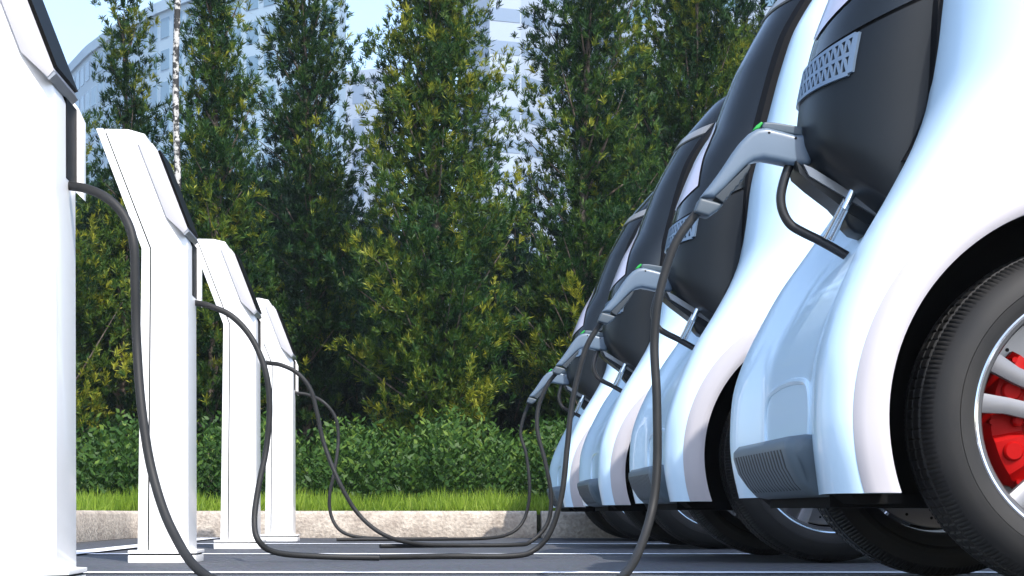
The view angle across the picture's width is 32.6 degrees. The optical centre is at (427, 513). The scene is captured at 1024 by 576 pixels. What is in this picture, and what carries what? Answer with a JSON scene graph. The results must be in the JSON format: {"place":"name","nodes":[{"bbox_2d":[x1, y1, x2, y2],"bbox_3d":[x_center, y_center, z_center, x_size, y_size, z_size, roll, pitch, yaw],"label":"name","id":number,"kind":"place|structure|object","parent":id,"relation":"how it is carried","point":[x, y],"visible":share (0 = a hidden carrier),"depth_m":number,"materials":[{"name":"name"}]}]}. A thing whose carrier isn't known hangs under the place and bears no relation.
{"place":"outdoors","nodes":[
{"label":"outdoors","id":0,"kind":"place"},
{"bbox_2d":[76,492,116,510],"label":"grass","id":1,"kind":"structure","parent":0,"point":[102,506],"depth_m":11.80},
{"bbox_2d":[68,0,345,201],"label":"tower block","id":2,"kind":"structure","parent":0,"point":[87,86],"depth_m":190.45,"materials":[{"name":"white"}]},
{"bbox_2d":[76,71,79,89],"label":"window","id":3,"kind":"structure","parent":2,"relation":"in","point":[78,74],"depth_m":214.51,"materials":[{"name":"blue"}]},
{"bbox_2d":[81,66,83,86],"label":"window","id":4,"kind":"structure","parent":2,"relation":"in","point":[82,70],"depth_m":212.48,"materials":[{"name":"blue"}]},
{"bbox_2d":[81,95,83,113],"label":"window","id":5,"kind":"structure","parent":2,"relation":"in","point":[82,98],"depth_m":212.48,"materials":[{"name":"blue"}]},
{"bbox_2d":[85,62,88,81],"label":"window","id":6,"kind":"structure","parent":2,"relation":"in","point":[86,65],"depth_m":210.39,"materials":[{"name":"blue"}]},
{"bbox_2d":[85,91,88,110],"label":"window","id":7,"kind":"structure","parent":2,"relation":"in","point":[86,94],"depth_m":210.62,"materials":[{"name":"blue"}]},
{"bbox_2d":[91,57,95,77],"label":"window","id":8,"kind":"structure","parent":2,"relation":"in","point":[92,69],"depth_m":208.32,"materials":[{"name":"blue"}]},
{"bbox_2d":[91,86,95,106],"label":"window","id":9,"kind":"structure","parent":2,"relation":"in","point":[93,91],"depth_m":207.96,"materials":[{"name":"blue"}]},
{"bbox_2d":[91,116,95,135],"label":"window","id":10,"kind":"structure","parent":2,"relation":"in","point":[92,132],"depth_m":208.14,"materials":[{"name":"blue"}]},
{"bbox_2d":[91,145,95,165],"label":"window","id":11,"kind":"structure","parent":2,"relation":"in","point":[94,146],"depth_m":208.32,"materials":[{"name":"blue"}]},
{"bbox_2d":[98,52,102,72],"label":"window","id":12,"kind":"structure","parent":2,"relation":"in","point":[100,69],"depth_m":205.69,"materials":[{"name":"blue"}]},
{"bbox_2d":[98,82,102,102],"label":"window","id":13,"kind":"structure","parent":2,"relation":"in","point":[100,86],"depth_m":206.04,"materials":[{"name":"blue"}]},
{"bbox_2d":[98,142,102,161],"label":"window","id":14,"kind":"structure","parent":2,"relation":"in","point":[101,146],"depth_m":205.69,"materials":[{"name":"blue"}]},
{"bbox_2d":[105,78,109,93],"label":"window","id":15,"kind":"structure","parent":2,"relation":"in","point":[106,84],"depth_m":203.79,"materials":[{"name":"blue"}]},
{"bbox_2d":[105,107,109,124],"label":"window","id":16,"kind":"structure","parent":2,"relation":"in","point":[106,109],"depth_m":203.44,"materials":[{"name":"blue"}]},
{"bbox_2d":[140,30,146,48],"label":"window","id":17,"kind":"structure","parent":2,"relation":"in","point":[142,42],"depth_m":195.13,"materials":[{"name":"blue"}]},
{"bbox_2d":[140,59,146,77],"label":"window","id":18,"kind":"structure","parent":2,"relation":"in","point":[143,59],"depth_m":195.13,"materials":[{"name":"blue"}]},
{"bbox_2d":[150,22,156,43],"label":"window","id":19,"kind":"structure","parent":2,"relation":"in","point":[153,30],"depth_m":192.95,"materials":[{"name":"blue"}]},
{"bbox_2d":[150,53,156,75],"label":"window","id":20,"kind":"structure","parent":2,"relation":"in","point":[154,71],"depth_m":193.13,"materials":[{"name":"blue"}]},
{"bbox_2d":[150,85,156,106],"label":"window","id":21,"kind":"structure","parent":2,"relation":"in","point":[153,94],"depth_m":193.13,"materials":[{"name":"blue"}]},
{"bbox_2d":[161,16,168,38],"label":"window","id":22,"kind":"structure","parent":2,"relation":"in","point":[165,21],"depth_m":191.21,"materials":[{"name":"blue"}]},
{"bbox_2d":[161,48,168,70],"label":"window","id":23,"kind":"structure","parent":2,"relation":"in","point":[165,65],"depth_m":191.12,"materials":[{"name":"blue"}]},
{"bbox_2d":[161,81,168,102],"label":"window","id":24,"kind":"structure","parent":2,"relation":"in","point":[165,89],"depth_m":191.26,"materials":[{"name":"blue"}]},
{"bbox_2d":[161,113,168,134],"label":"window","id":25,"kind":"structure","parent":2,"relation":"in","point":[167,128],"depth_m":190.93,"materials":[{"name":"blue"}]},
{"bbox_2d":[173,11,181,31],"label":"window","id":26,"kind":"structure","parent":2,"relation":"in","point":[181,11],"depth_m":188.89,"materials":[{"name":"blue"}]},
{"bbox_2d":[179,44,181,64],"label":"window","id":27,"kind":"structure","parent":2,"relation":"in","point":[180,59],"depth_m":188.89,"materials":[{"name":"blue"}]},
{"bbox_2d":[179,76,181,96],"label":"window","id":28,"kind":"structure","parent":2,"relation":"in","point":[180,78],"depth_m":188.89,"materials":[{"name":"blue"}]},
{"bbox_2d":[186,6,195,28],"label":"window","id":29,"kind":"structure","parent":2,"relation":"in","point":[187,18],"depth_m":187.33,"materials":[{"name":"blue"}]},
{"bbox_2d":[186,72,195,91],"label":"window","id":30,"kind":"structure","parent":2,"relation":"in","point":[187,76],"depth_m":187.74,"materials":[{"name":"blue"}]},
{"bbox_2d":[76,75,335,201],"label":"window","id":31,"kind":"structure","parent":2,"relation":"in","point":[274,87],"depth_m":179.14,"materials":[{"name":"blue"}]},
{"bbox_2d":[230,0,240,14],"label":"window","id":32,"kind":"structure","parent":2,"relation":"in","point":[238,9],"depth_m":181.97,"materials":[{"name":"blue"}]},
{"bbox_2d":[230,26,240,46],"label":"window","id":33,"kind":"structure","parent":2,"relation":"in","point":[236,31],"depth_m":181.97,"materials":[{"name":"blue"}]},
{"bbox_2d":[230,59,240,78],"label":"window","id":34,"kind":"structure","parent":2,"relation":"in","point":[239,59],"depth_m":182.14,"materials":[{"name":"blue"}]},
{"bbox_2d":[247,0,257,10],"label":"window","id":35,"kind":"structure","parent":2,"relation":"in","point":[254,3],"depth_m":180.37,"materials":[{"name":"blue"}]},
{"bbox_2d":[247,22,257,44],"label":"window","id":36,"kind":"structure","parent":2,"relation":"in","point":[250,34],"depth_m":180.37,"materials":[{"name":"blue"}]},
{"bbox_2d":[247,55,257,77],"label":"window","id":37,"kind":"structure","parent":2,"relation":"in","point":[253,60],"depth_m":180.37,"materials":[{"name":"blue"}]},
{"bbox_2d":[264,0,274,5],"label":"window","id":38,"kind":"structure","parent":2,"relation":"in","point":[266,2],"depth_m":179.06,"materials":[{"name":"blue"}]},
{"bbox_2d":[264,18,275,39],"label":"window","id":39,"kind":"structure","parent":2,"relation":"in","point":[271,26],"depth_m":178.88,"materials":[{"name":"blue"}]},
{"bbox_2d":[264,51,275,73],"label":"window","id":40,"kind":"structure","parent":2,"relation":"in","point":[274,55],"depth_m":179.14,"materials":[{"name":"blue"}]},
{"bbox_2d":[322,5,335,27],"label":"window","id":41,"kind":"structure","parent":2,"relation":"in","point":[330,5],"depth_m":174.48,"materials":[{"name":"blue"}]},
{"bbox_2d":[43,0,457,262],"label":"sky","id":42,"kind":"structure","parent":0,"point":[76,23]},
{"bbox_2d":[76,484,555,514],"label":"grass","id":43,"kind":"structure","parent":0,"point":[475,502],"depth_m":12.66,"materials":[{"name":"plant"}]},
{"bbox_2d":[346,68,395,230],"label":"office block","id":44,"kind":"structure","parent":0,"point":[356,98],"depth_m":237.74,"materials":[{"name":"white"}]},
{"bbox_2d":[353,84,363,103],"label":"window","id":45,"kind":"structure","parent":44,"relation":"in","point":[357,98],"depth_m":237.91,"materials":[{"name":"blue"}]},
{"bbox_2d":[353,118,363,136],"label":"window","id":46,"kind":"structure","parent":44,"relation":"in","point":[358,129],"depth_m":237.97,"materials":[{"name":"blue"}]},
{"bbox_2d":[353,152,363,170],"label":"window","id":47,"kind":"structure","parent":44,"relation":"in","point":[359,156],"depth_m":237.91,"materials":[{"name":"blue"}]},
{"bbox_2d":[353,186,363,204],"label":"window","id":48,"kind":"structure","parent":44,"relation":"in","point":[359,188],"depth_m":237.85,"materials":[{"name":"blue"}]},
{"bbox_2d":[376,82,385,101],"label":"window","id":49,"kind":"structure","parent":44,"relation":"in","point":[381,86],"depth_m":236.75,"materials":[{"name":"blue"}]},
{"bbox_2d":[458,0,602,274],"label":"office block","id":50,"kind":"structure","parent":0,"point":[508,16],"depth_m":192.62,"materials":[{"name":"white"}]},
{"bbox_2d":[461,106,488,119],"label":"window","id":51,"kind":"structure","parent":50,"relation":"in","point":[485,110],"depth_m":192.19,"materials":[{"name":"blue"}]},
{"bbox_2d":[464,42,488,59],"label":"window","id":52,"kind":"structure","parent":50,"relation":"in","point":[478,47],"depth_m":192.95,"materials":[{"name":"blue"}]},
{"bbox_2d":[465,7,488,26],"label":"window","id":53,"kind":"structure","parent":50,"relation":"in","point":[487,7],"depth_m":192.33,"materials":[{"name":"blue"}]},
{"bbox_2d":[467,141,487,152],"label":"window","id":54,"kind":"structure","parent":50,"relation":"in","point":[470,144],"depth_m":193.84,"materials":[{"name":"blue"}]},
{"bbox_2d":[491,7,519,22],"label":"window","id":55,"kind":"structure","parent":50,"relation":"in","point":[500,14],"depth_m":192.10,"materials":[{"name":"blue"}]},
{"bbox_2d":[491,40,519,55],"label":"window","id":56,"kind":"structure","parent":50,"relation":"in","point":[498,44],"depth_m":192.01,"materials":[{"name":"blue"}]},
{"bbox_2d":[491,73,519,87],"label":"window","id":57,"kind":"structure","parent":50,"relation":"in","point":[507,76],"depth_m":192.19,"materials":[{"name":"blue"}]},
{"bbox_2d":[491,106,519,120],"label":"window","id":58,"kind":"structure","parent":50,"relation":"in","point":[513,113],"depth_m":192.29,"materials":[{"name":"blue"}]},
{"bbox_2d":[491,171,519,185],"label":"window","id":59,"kind":"structure","parent":50,"relation":"in","point":[510,179],"depth_m":192.24,"materials":[{"name":"blue"}]},
{"bbox_2d":[492,138,519,152],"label":"window","id":60,"kind":"structure","parent":50,"relation":"in","point":[511,150],"depth_m":192.29,"materials":[{"name":"blue"}]},
{"bbox_2d":[522,43,549,62],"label":"window","id":61,"kind":"structure","parent":50,"relation":"in","point":[538,50],"depth_m":193.89,"materials":[{"name":"blue"}]},
{"bbox_2d":[522,11,550,31],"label":"window","id":62,"kind":"structure","parent":50,"relation":"in","point":[527,20],"depth_m":194.03,"materials":[{"name":"blue"}]},
{"bbox_2d":[522,76,550,96],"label":"window","id":63,"kind":"structure","parent":50,"relation":"in","point":[523,79],"depth_m":194.17,"materials":[{"name":"blue"}]},
{"bbox_2d":[522,108,550,127],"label":"window","id":64,"kind":"structure","parent":50,"relation":"in","point":[536,114],"depth_m":194.60,"materials":[{"name":"blue"}]},
{"bbox_2d":[522,141,550,158],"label":"window","id":65,"kind":"structure","parent":50,"relation":"in","point":[531,149],"depth_m":194.32,"materials":[{"name":"blue"}]},
{"bbox_2d":[522,173,550,189],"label":"window","id":66,"kind":"structure","parent":50,"relation":"in","point":[547,185],"depth_m":194.70,"materials":[{"name":"blue"}]},
{"bbox_2d":[552,21,566,36],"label":"window","id":67,"kind":"structure","parent":50,"relation":"in","point":[553,27],"depth_m":197.33,"materials":[{"name":"blue"}]},
{"bbox_2d":[553,182,567,195],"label":"window","id":68,"kind":"structure","parent":50,"relation":"in","point":[560,182],"depth_m":197.86,"materials":[{"name":"blue"}]},
{"bbox_2d":[552,118,573,131],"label":"window","id":69,"kind":"structure","parent":50,"relation":"in","point":[571,128],"depth_m":198.00,"materials":[{"name":"blue"}]},
{"bbox_2d":[76,538,1002,575],"bbox_3d":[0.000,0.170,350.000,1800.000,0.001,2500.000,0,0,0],"label":"ground","id":70,"kind":"structure","parent":0,"point":[532,562],"depth_m":6.12,"materials":[{"name":"asphalt"}]},
{"bbox_2d":[0,0,86,575],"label":"charging station","id":71,"kind":"object","parent":70,"relation":"on","point":[42,143],"visible":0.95,"depth_m":3.92,"materials":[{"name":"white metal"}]},
{"bbox_2d":[76,510,137,542],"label":"kerb","id":72,"kind":"structure","parent":70,"relation":"on","point":[92,525],"depth_m":11.20,"materials":[{"name":"concrete"}]},
{"bbox_2d":[76,538,212,553],"bbox_3d":[-1.490,0.162,7.000,0.140,0.001,10.000,0,0,0],"label":"parking line","id":73,"kind":"object","parent":70,"relation":"on","point":[104,549],"visible":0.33,"depth_m":8.20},
{"bbox_2d":[96,128,203,562],"bbox_3d":[-0.984,-0.587,6.232,0.345,1.514,0.340,0,0,0],"label":"charging station","id":74,"kind":"object","parent":70,"relation":"on","point":[164,226],"visible":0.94,"depth_m":6.08,"materials":[{"name":"white metal"}]},
{"bbox_2d":[196,239,265,548],"bbox_3d":[-0.984,-0.587,8.662,0.345,1.514,0.340,0,0,0],"label":"charging station","id":75,"kind":"object","parent":70,"relation":"on","point":[227,279],"visible":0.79,"depth_m":8.51,"materials":[{"name":"white metal"}]},
{"bbox_2d":[256,298,299,540],"bbox_3d":[-0.984,-0.587,10.984,0.345,1.514,0.340,0,0,0],"label":"charging station","id":76,"kind":"object","parent":70,"relation":"on","point":[280,510],"visible":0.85,"depth_m":10.84,"materials":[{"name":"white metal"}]},
{"bbox_2d":[197,511,536,537],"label":"kerb","id":77,"kind":"structure","parent":70,"relation":"on","point":[314,524],"depth_m":12.31,"materials":[{"name":"concrete"}]},
{"bbox_2d":[68,181,699,575],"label":"charging cable","id":78,"kind":"object","parent":70,"relation":"on","point":[188,558],"visible":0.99,"depth_m":4.01,"materials":[{"name":"rubber"}]},
{"bbox_2d":[195,300,603,560],"bbox_3d":[-0.069,-0.309,6.398,1.604,0.958,0.270,0,0,-12],"label":"charging cable","id":79,"kind":"object","parent":70,"relation":"on","point":[262,545],"visible":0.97,"depth_m":6.31,"materials":[{"name":"rubber"}]},
{"bbox_2d":[266,360,556,547],"bbox_3d":[-0.043,-0.301,8.804,1.534,0.942,0.263,0,0,-13],"label":"charging cable","id":80,"kind":"object","parent":70,"relation":"on","point":[406,543],"visible":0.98,"depth_m":8.73,"materials":[{"name":"rubber"}]},
{"bbox_2d":[295,391,530,540],"bbox_3d":[-0.043,-0.306,11.125,1.591,0.954,0.375,0,0,-15],"label":"charging cable","id":81,"kind":"object","parent":70,"relation":"on","point":[371,538],"visible":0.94,"depth_m":11.05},
{"bbox_2d":[90,553,748,553],"bbox_3d":[3.290,0.166,7.308,9.420,0.001,0.140,0,0,0],"label":"parking line","id":82,"kind":"object","parent":70,"relation":"on","point":[487,553],"visible":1,"depth_m":7.33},
{"bbox_2d":[197,543,667,543],"bbox_3d":[3.290,0.166,9.792,9.420,0.001,0.140,0,0,0],"label":"parking line","id":83,"kind":"object","parent":70,"relation":"on","point":[402,543],"depth_m":9.82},
{"bbox_2d":[537,515,540,537],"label":"verge","id":84,"kind":"structure","parent":70,"relation":"on","point":[538,523],"depth_m":12.43,"materials":[{"name":"soil"}]},
{"bbox_2d":[75,110,140,455],"bbox_3d":[-3.590,-1.929,16.212,1.918,4.000,2.031,0,0,-31],"label":"conifer","id":85,"kind":"object","parent":84,"relation":"on","point":[89,312],"visible":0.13,"depth_m":16.12,"materials":[{"name":"green plant"}]},
{"bbox_2d":[75,109,181,478],"bbox_3d":[-3.767,-2.333,19.792,2.598,4.812,2.509,0,0,25],"label":"conifer","id":86,"kind":"object","parent":84,"relation":"on","point":[94,183],"visible":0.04,"depth_m":19.37,"materials":[{"name":"green plant"}]},
{"bbox_2d":[76,0,187,471],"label":"conifer","id":87,"kind":"object","parent":84,"relation":"on","point":[127,117],"visible":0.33,"depth_m":16.83,"materials":[{"name":"green plant"}]},
{"bbox_2d":[81,123,233,442],"bbox_3d":[-2.832,-2.219,20.216,2.644,4.588,2.470,0,0,0],"label":"conifer","id":88,"kind":"object","parent":84,"relation":"on","point":[200,354],"visible":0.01,"depth_m":19.69,"materials":[{"name":"green plant"}]},
{"bbox_2d":[172,0,180,189],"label":"birch tree","id":89,"kind":"object","parent":84,"relation":"on","point":[175,101],"visible":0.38,"depth_m":14.92,"materials":[{"name":"white plant"}]},
{"bbox_2d":[114,0,294,486],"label":"conifer","id":90,"kind":"object","parent":84,"relation":"on","point":[214,220],"visible":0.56,"depth_m":15.89,"materials":[{"name":"green plant"}]},
{"bbox_2d":[181,104,373,443],"bbox_3d":[-1.899,-2.376,19.937,2.318,4.901,2.723,0,0,27],"label":"conifer","id":91,"kind":"object","parent":84,"relation":"on","point":[267,184],"visible":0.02,"depth_m":19.42,"materials":[{"name":"green plant"}]},
{"bbox_2d":[240,0,383,481],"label":"conifer","id":92,"kind":"object","parent":84,"relation":"on","point":[314,306],"visible":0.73,"depth_m":17.10,"materials":[{"name":"green plant"}]},
{"bbox_2d":[76,403,567,505],"bbox_3d":[-0.059,-0.494,14.297,7.855,0.957,2.614,0,0,0],"label":"hedge","id":93,"kind":"object","parent":84,"relation":"on","point":[360,459],"visible":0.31,"depth_m":13.55,"materials":[{"name":"green plant"}]},
{"bbox_2d":[302,163,457,485],"bbox_3d":[-0.848,-2.142,20.509,2.707,4.428,2.298,0,0,32],"label":"conifer","id":94,"kind":"object","parent":84,"relation":"on","point":[356,407],"visible":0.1,"depth_m":20.10,"materials":[{"name":"green plant"}]},
{"bbox_2d":[308,0,533,472],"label":"conifer","id":95,"kind":"object","parent":84,"relation":"on","point":[436,333],"visible":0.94,"depth_m":15.43,"materials":[{"name":"green plant"}]},
{"bbox_2d":[426,172,589,491],"bbox_3d":[1.091,-2.007,20.131,2.381,4.166,2.346,0,0,25],"label":"conifer","id":96,"kind":"object","parent":84,"relation":"on","point":[510,417],"visible":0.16,"depth_m":19.76,"materials":[{"name":"green plant"}]},
{"bbox_2d":[484,0,671,444],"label":"conifer","id":97,"kind":"object","parent":84,"relation":"on","point":[584,81],"visible":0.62,"depth_m":16.07,"materials":[{"name":"green plant"}]},
{"bbox_2d":[559,31,687,312],"bbox_3d":[2.494,-2.797,19.684,2.233,5.741,2.177,0,0,0],"label":"conifer","id":98,"kind":"object","parent":84,"relation":"on","point":[657,84],"visible":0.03,"depth_m":19.69,"materials":[{"name":"green plant"}]},
{"bbox_2d":[573,0,767,236],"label":"conifer","id":99,"kind":"object","parent":84,"relation":"on","point":[690,31],"visible":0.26,"depth_m":16.67,"materials":[{"name":"green plant"}]},
{"bbox_2d":[704,0,775,93],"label":"conifer","id":100,"kind":"object","parent":84,"relation":"on","point":[753,17],"depth_m":19.86,"materials":[{"name":"green plant"}]},
{"bbox_2d":[712,0,776,94],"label":"conifer","id":101,"kind":"object","parent":84,"relation":"on","point":[715,79],"depth_m":16.51,"materials":[{"name":"green plant"}]},
{"bbox_2d":[83,571,996,572],"bbox_3d":[3.290,0.166,4.986,9.420,0.001,0.140,0,0,0],"label":"parking line","id":102,"kind":"object","parent":70,"relation":"on","point":[512,572],"depth_m":4.95,"materials":[{"name":"paint"}]},
{"bbox_2d":[540,511,619,537],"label":"kerb","id":103,"kind":"structure","parent":70,"relation":"on","point":[575,525],"depth_m":12.31,"materials":[{"name":"concrete"}]},
{"bbox_2d":[547,191,657,540],"bbox_3d":[2.119,-1.061,11.452,2.639,2.462,1.352,0,0,0],"label":"electric car","id":104,"kind":"object","parent":70,"relation":"on","point":[593,393],"visible":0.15,"depth_m":11.24,"materials":[{"name":"white paint"},{"name":"rubber"},{"name":"dark tinted glass"}]},
{"bbox_2d":[526,369,569,403],"bbox_3d":[0.788,-0.837,11.452,0.282,0.231,0.063,0,0,0],"label":"charging plug","id":105,"kind":"object","parent":104,"relation":"attached to","point":[561,379],"visible":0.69,"depth_m":11.42,"materials":[{"name":"grey plastic"}]},
{"bbox_2d":[577,96,942,548],"bbox_3d":[2.119,-1.061,9.050,2.639,2.462,1.352,0,0,0],"label":"electric car","id":106,"kind":"object","parent":70,"relation":"on","point":[603,484],"visible":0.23,"depth_m":8.82,"materials":[{"name":"white paint"},{"name":"rubber"},{"name":"dark tinted glass"}]},
{"bbox_2d":[552,330,606,374],"bbox_3d":[0.788,-0.837,9.050,0.282,0.231,0.063,0,0,0],"label":"charging plug","id":107,"kind":"object","parent":106,"relation":"attached to","point":[572,351],"visible":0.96,"depth_m":9.02,"materials":[{"name":"grey plastic"}]},
{"bbox_2d":[629,0,910,561],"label":"electric car","id":108,"kind":"object","parent":70,"relation":"on","point":[742,252],"visible":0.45,"depth_m":6.29,"materials":[{"name":"white paint"},{"name":"rubber"},{"name":"dark tinted glass"}]},
{"bbox_2d":[597,264,671,324],"bbox_3d":[0.788,-0.837,6.649,0.282,0.231,0.063,0,0,0],"label":"charging plug","id":109,"kind":"object","parent":108,"relation":"attached to","point":[644,276],"visible":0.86,"depth_m":6.62,"materials":[{"name":"grey plastic"}]},
{"bbox_2d":[730,0,1023,575],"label":"electric car","id":110,"kind":"object","parent":70,"relation":"on","point":[883,365],"visible":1,"depth_m":3.77,"materials":[{"name":"white paint"}]},
{"bbox_2d":[694,122,810,218],"bbox_3d":[0.788,-0.837,4.248,0.282,0.231,0.063,0,0,0],"label":"charging plug","id":111,"kind":"object","parent":110,"relation":"attached to","point":[777,144],"visible":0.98,"depth_m":4.22,"materials":[{"name":"grey plastic"}]},
{"bbox_2d":[603,0,774,157],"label":"office block","id":112,"kind":"structure","parent":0,"point":[739,25],"depth_m":187.76,"materials":[{"name":"glass"}]},
{"bbox_2d":[628,5,650,25],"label":"window","id":113,"kind":"structure","parent":112,"relation":"in","point":[643,20],"depth_m":188.89,"materials":[{"name":"blue"}]},
{"bbox_2d":[765,0,774,5],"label":"window","id":114,"kind":"structure","parent":112,"relation":"in","point":[769,2],"depth_m":181.52,"materials":[{"name":"blue"}]}
]}

